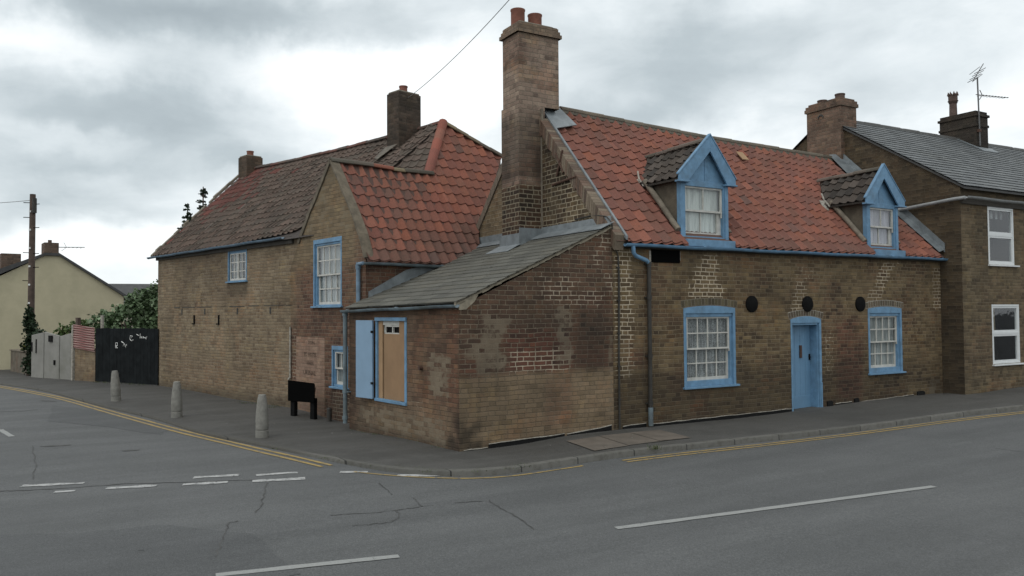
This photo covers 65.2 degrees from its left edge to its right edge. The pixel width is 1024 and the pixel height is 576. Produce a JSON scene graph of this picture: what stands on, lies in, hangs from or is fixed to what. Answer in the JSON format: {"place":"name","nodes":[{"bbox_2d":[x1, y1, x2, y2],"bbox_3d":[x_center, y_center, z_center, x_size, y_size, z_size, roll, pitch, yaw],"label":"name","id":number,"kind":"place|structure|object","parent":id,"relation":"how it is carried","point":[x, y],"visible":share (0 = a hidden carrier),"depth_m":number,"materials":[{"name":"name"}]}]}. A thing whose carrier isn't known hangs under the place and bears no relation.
{"place":"outdoors","nodes":[
{"label":"outdoors","id":0,"kind":"place"},
{"bbox_2d":[85,279,157,346],"bbox_3d":[-12.378,1.364,26.842,4.098,3.364,2.781,0,-2,0],"label":"bush","id":1,"kind":"object","parent":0,"point":[140,309],"visible":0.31,"depth_m":26.75,"materials":[{"name":"green plant"}]},
{"bbox_2d":[0,385,1023,575],"bbox_3d":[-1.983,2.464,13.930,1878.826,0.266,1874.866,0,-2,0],"label":"road","id":2,"kind":"structure","parent":0,"point":[964,516],"depth_m":8.73,"materials":[{"name":"grey asphalt"}]},
{"bbox_2d":[0,429,13,436],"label":"white line","id":3,"kind":"object","parent":2,"relation":"on","point":[3,431],"visible":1,"depth_m":14.29,"materials":[{"name":"paint"}]},
{"bbox_2d":[20,482,84,486],"bbox_3d":[-5.659,2.421,9.859,0.706,0.003,0.161,0,-2,-10],"label":"give way line","id":4,"kind":"object","parent":2,"relation":"on","point":[48,484],"visible":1,"depth_m":9.86,"materials":[{"name":"white paint"}]},
{"bbox_2d":[54,490,74,492],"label":"give way line","id":5,"kind":"object","parent":2,"relation":"on","point":[64,491],"visible":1,"depth_m":9.45,"materials":[{"name":"white paint"}]},
{"bbox_2d":[41,400,134,450],"bbox_3d":[-8.927,2.604,15.571,1.196,0.061,8.864,1,-2,-37],"label":"road patch","id":6,"kind":"object","parent":2,"relation":"on","point":[70,444],"visible":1,"depth_m":12.89,"materials":[{"name":"grey asphalt"}]},
{"bbox_2d":[48,405,175,433],"bbox_3d":[-8.487,2.630,16.084,6.118,0.050,1.275,-2,-2,40],"label":"road patch","id":7,"kind":"object","parent":2,"relation":"on","point":[75,415],"visible":1,"depth_m":15.91,"materials":[{"name":"grey asphalt"}]},
{"bbox_2d":[106,484,157,488],"bbox_3d":[-4.599,2.403,9.671,0.563,0.002,0.170,0,-2,-12],"label":"give way line","id":8,"kind":"object","parent":2,"relation":"on","point":[139,486],"visible":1,"depth_m":9.68,"materials":[{"name":"white paint"}]},
{"bbox_2d":[110,284,157,326],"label":"distant house","id":9,"kind":"structure","parent":2,"relation":"on","point":[125,288],"depth_m":50.50,"materials":[{"name":"grey"}]},
{"bbox_2d":[0,524,299,575],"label":"road patch","id":10,"kind":"object","parent":2,"relation":"on","point":[171,550],"visible":1,"depth_m":6.97,"materials":[{"name":"grey asphalt"}]},
{"bbox_2d":[0,386,331,466],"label":"yellow line","id":11,"kind":"object","parent":2,"relation":"on","point":[183,430],"visible":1,"depth_m":14.18,"materials":[{"name":"paint"}]},
{"bbox_2d":[177,187,207,229],"bbox_3d":[-12.013,-0.339,30.299,1.779,6.938,0.888,-2,-2,32],"label":"conifer","id":12,"kind":"object","parent":2,"relation":"on","point":[203,193],"visible":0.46,"depth_m":30.25,"materials":[{"name":"green plant"}]},
{"bbox_2d":[183,481,227,484],"bbox_3d":[-3.770,2.399,9.839,0.522,0.002,0.158,0,-2,-12],"label":"give way line","id":13,"kind":"object","parent":2,"relation":"on","point":[206,483],"visible":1,"depth_m":9.83,"materials":[{"name":"white paint"}]},
{"bbox_2d":[192,474,238,478],"bbox_3d":[-3.794,2.414,10.271,0.553,0.003,0.170,0,-2,-13],"label":"give way line","id":14,"kind":"object","parent":2,"relation":"on","point":[216,476],"visible":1,"depth_m":10.26,"materials":[{"name":"white paint"}]},
{"bbox_2d":[256,472,297,475],"bbox_3d":[-3.055,2.413,10.399,0.522,0.002,0.127,0,-2,-19],"label":"give way line","id":15,"kind":"object","parent":2,"relation":"on","point":[275,473],"visible":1,"depth_m":10.40,"materials":[{"name":"white paint"}]},
{"bbox_2d":[252,477,304,481],"bbox_3d":[-2.919,2.400,10.022,0.640,0.004,0.162,0,-2,-15],"label":"give way line","id":16,"kind":"object","parent":2,"relation":"on","point":[283,479],"visible":1,"depth_m":10.03,"materials":[{"name":"white paint"}]},
{"bbox_2d":[216,554,398,575],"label":"white line","id":17,"kind":"object","parent":2,"relation":"on","point":[306,565],"visible":1,"depth_m":6.67,"materials":[{"name":"paint"}]},
{"bbox_2d":[339,471,367,472],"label":"give way line","id":18,"kind":"object","parent":2,"relation":"on","point":[351,471],"visible":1,"depth_m":10.55,"materials":[{"name":"white paint"}]},
{"bbox_2d":[397,474,435,475],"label":"give way line","id":19,"kind":"object","parent":2,"relation":"on","point":[414,475],"visible":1,"depth_m":10.35,"materials":[{"name":"white paint"}]},
{"bbox_2d":[354,465,582,478],"bbox_3d":[-0.530,2.421,10.463,3.098,0.027,0.592,0,-2,-7],"label":"yellow line","id":20,"kind":"object","parent":2,"relation":"on","point":[474,478],"visible":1,"depth_m":10.36,"materials":[{"name":"paint"}]},
{"bbox_2d":[0,409,1021,556],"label":"road crack","id":21,"kind":"object","parent":2,"relation":"on","point":[220,546],"visible":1,"depth_m":8.87,"materials":[{"name":"black asphalt"}]},
{"bbox_2d":[0,383,1023,476],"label":"kerb","id":22,"kind":"structure","parent":2,"relation":"on","point":[545,464],"depth_m":12.10,"materials":[{"name":"concrete"}]},
{"bbox_2d":[615,485,934,528],"bbox_3d":[2.971,2.328,8.570,4.195,0.052,0.104,0,-2,-21],"label":"white line","id":23,"kind":"object","parent":2,"relation":"on","point":[760,509],"visible":1,"depth_m":8.48,"materials":[{"name":"paint"}]},
{"bbox_2d":[623,411,1023,461],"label":"yellow line","id":24,"kind":"object","parent":2,"relation":"on","point":[812,438],"visible":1,"depth_m":12.69,"materials":[{"name":"paint"}]},
{"bbox_2d":[0,369,1023,472],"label":"pavement","id":25,"kind":"structure","parent":0,"point":[236,418],"depth_m":14.49,"materials":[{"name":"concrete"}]},
{"bbox_2d":[9,349,26,373],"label":"garden wall","id":26,"kind":"structure","parent":25,"relation":"on","point":[17,355],"depth_m":28.54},
{"bbox_2d":[22,194,38,375],"bbox_3d":[-16.280,0.034,27.106,0.531,6.451,0.239,-1,-2,14],"label":"utility pole","id":27,"kind":"object","parent":25,"relation":"on","point":[31,252],"visible":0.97,"depth_m":27.08,"materials":[{"name":"brown wood"}]},
{"bbox_2d":[19,304,46,375],"bbox_3d":[-16.006,1.799,26.942,1.056,2.513,0.733,0,-2,0],"label":"ivy","id":28,"kind":"object","parent":27,"relation":"attached to","point":[30,324],"visible":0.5,"depth_m":26.84,"materials":[{"name":"green plant"}]},
{"bbox_2d":[31,318,80,379],"bbox_3d":[-14.638,2.026,25.584,2.795,2.150,0.220,-2,-2,34],"label":"gate","id":29,"kind":"object","parent":25,"relation":"on","point":[52,356],"visible":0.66,"depth_m":25.54,"materials":[{"name":"grey wood"}]},
{"bbox_2d":[0,240,126,369],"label":"yellow house","id":30,"kind":"structure","parent":25,"relation":"on","point":[67,291],"depth_m":31.22,"materials":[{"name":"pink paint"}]},
{"bbox_2d":[52,319,95,337],"bbox_3d":[-14.333,1.998,26.108,1.424,2.037,0.848,-1,-2,17],"label":"shrub","id":31,"kind":"object","parent":25,"relation":"on","point":[66,329],"visible":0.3,"depth_m":26.00,"materials":[{"name":"green plant"}]},
{"bbox_2d":[73,324,98,381],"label":"wall","id":32,"kind":"structure","parent":25,"relation":"on","point":[84,343],"depth_m":24.42,"materials":[{"name":"brown brick"}]},
{"bbox_2d":[100,315,103,327],"bbox_3d":[-12.737,1.955,24.854,0.100,2.220,0.095,0,-2,0],"label":"marker post","id":33,"kind":"object","parent":25,"relation":"on","point":[102,322],"visible":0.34,"depth_m":24.84,"materials":[{"name":"grey concrete"}]},
{"bbox_2d":[111,370,120,401],"bbox_3d":[-9.380,2.368,18.925,0.216,0.828,0.214,-4,-1,24],"label":"bollard","id":34,"kind":"object","parent":25,"relation":"on","point":[115,389],"visible":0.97,"depth_m":18.85,"materials":[{"name":"concrete"}]},
{"bbox_2d":[95,328,158,384],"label":"gates","id":35,"kind":"object","parent":25,"relation":"on","point":[130,355],"visible":0.96,"depth_m":23.24,"materials":[{"name":"black paint"}]},
{"bbox_2d":[171,381,182,417],"bbox_3d":[-6.763,2.299,16.139,0.214,0.828,0.216,0,0,4],"label":"bollard","id":36,"kind":"object","parent":25,"relation":"on","point":[176,405],"visible":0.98,"depth_m":16.06,"materials":[{"name":"concrete"}]},
{"bbox_2d":[255,394,268,437],"bbox_3d":[-4.255,2.225,13.618,0.216,0.828,0.214,0,-2,0],"label":"bollard","id":37,"kind":"object","parent":25,"relation":"on","point":[262,425],"visible":0.96,"depth_m":13.54,"materials":[{"name":"concrete"}]},
{"bbox_2d":[288,380,316,419],"bbox_3d":[-4.221,2.354,16.165,0.777,0.955,0.125,-2,-2,34],"label":"street sign","id":38,"kind":"object","parent":25,"relation":"on","point":[298,391],"visible":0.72,"depth_m":16.10,"materials":[{"name":"black metal"}]},
{"bbox_2d":[147,85,510,422],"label":"gabled house","id":39,"kind":"structure","parent":25,"relation":"on","point":[267,273],"depth_m":18.37,"materials":[{"name":"red brick"}]},
{"bbox_2d":[225,249,247,282],"bbox_3d":[-6.543,-0.550,19.510,1.060,0.970,0.435,-2,-3,45],"label":"window","id":40,"kind":"structure","parent":39,"relation":"in","point":[237,260],"depth_m":19.52,"materials":[{"name":"blue paint"}]},
{"bbox_2d":[310,236,342,307],"bbox_3d":[-3.624,-0.307,16.395,0.455,1.550,1.320,1,-2,-40],"label":"window","id":41,"kind":"structure","parent":39,"relation":"in","point":[327,253],"depth_m":16.46,"materials":[{"name":"blue paint"}]},
{"bbox_2d":[329,346,348,389],"bbox_3d":[-3.369,1.572,15.840,0.189,0.845,0.750,1,-2,-40],"label":"window","id":42,"kind":"structure","parent":39,"relation":"in","point":[337,372],"depth_m":16.02,"materials":[{"name":"blue paint"}]},
{"bbox_2d":[408,0,508,97],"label":"overhead wire","id":43,"kind":"object","parent":39,"relation":"attached to","point":[462,49],"visible":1,"depth_m":15.89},
{"bbox_2d":[327,407,331,421],"bbox_3d":[-3.603,2.590,15.777,0.100,0.460,0.095,0,-2,0],"label":"post","id":44,"kind":"object","parent":25,"relation":"on","point":[329,414],"visible":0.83,"depth_m":15.74,"materials":[{"name":"grey concrete"}]},
{"bbox_2d":[340,216,613,451],"bbox_3d":[-1.045,0.868,14.539,3.476,4.090,5.117,1,-2,-31],"label":"lean to","id":45,"kind":"object","parent":25,"relation":"on","point":[526,357],"visible":0.84,"depth_m":12.82,"materials":[{"name":"red brick"}]},
{"bbox_2d":[374,317,406,405],"bbox_3d":[-2.006,1.217,13.509,0.155,1.440,1.070,1,-2,-37],"label":"window","id":46,"kind":"structure","parent":45,"relation":"in","point":[390,332],"depth_m":13.53,"materials":[{"name":"blue paint"}]},
{"bbox_2d":[568,430,690,450],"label":"paving slab","id":47,"kind":"structure","parent":25,"relation":"on","point":[597,443],"depth_m":12.31,"materials":[{"name":"grey concrete"}]},
{"bbox_2d":[476,7,947,429],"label":"cottage","id":48,"kind":"structure","parent":25,"relation":"on","point":[792,280],"depth_m":15.33,"materials":[{"name":"brown brick"}]},
{"bbox_2d":[649,249,680,262],"bbox_3d":[2.669,-0.547,13.929,0.710,0.230,0.028,1,-2,-31],"label":"wall sign","id":49,"kind":"object","parent":48,"relation":"attached to","point":[667,256],"visible":1,"depth_m":13.91,"materials":[{"name":"black metal"}]},
{"bbox_2d":[683,306,739,389],"bbox_3d":[3.559,1.057,14.475,1.350,1.475,0.209,1,-2,-31],"label":"window","id":50,"kind":"structure","parent":48,"relation":"in","point":[708,363],"depth_m":14.54,"materials":[{"name":"blue paint"}]},
{"bbox_2d":[792,325,810,408],"bbox_3d":[5.672,1.577,15.880,0.760,1.685,0.080,1,-2,-31],"label":"door","id":51,"kind":"structure","parent":48,"relation":"in","point":[800,333],"depth_m":15.94,"materials":[{"name":"blue paint"}]},
{"bbox_2d":[868,307,905,374],"bbox_3d":[7.923,1.111,17.055,1.230,1.430,0.209,1,-2,-31],"label":"window","id":52,"kind":"structure","parent":48,"relation":"in","point":[884,346],"depth_m":17.14,"materials":[{"name":"blue paint"}]},
{"bbox_2d":[793,92,1023,394],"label":"neighbour house","id":53,"kind":"structure","parent":25,"relation":"on","point":[961,189],"depth_m":18.65,"materials":[{"name":"brown brick"}]},
{"bbox_2d":[967,63,1007,145],"bbox_3d":[14.074,-5.389,23.611,1.965,2.510,0.373,1,-2,-30],"label":"tv aerial","id":54,"kind":"object","parent":53,"relation":"attached to","point":[978,99],"visible":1,"depth_m":23.29,"materials":[{"name":"metal"}]},
{"bbox_2d":[987,206,1019,266],"bbox_3d":[11.173,-1.192,18.654,1.280,1.580,0.580,1,-2,-30],"label":"window","id":55,"kind":"structure","parent":53,"relation":"in","point":[1000,220],"depth_m":18.83,"materials":[{"name":"white glass"}]},
{"bbox_2d":[991,304,1023,365],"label":"window","id":56,"kind":"structure","parent":53,"relation":"in","point":[1005,318],"depth_m":18.85,"materials":[{"name":"white glass"}]},
{"bbox_2d":[0,0,1023,283],"label":"sky","id":57,"kind":"structure","parent":0,"point":[117,115],"materials":[{"name":"grey"}]}
]}

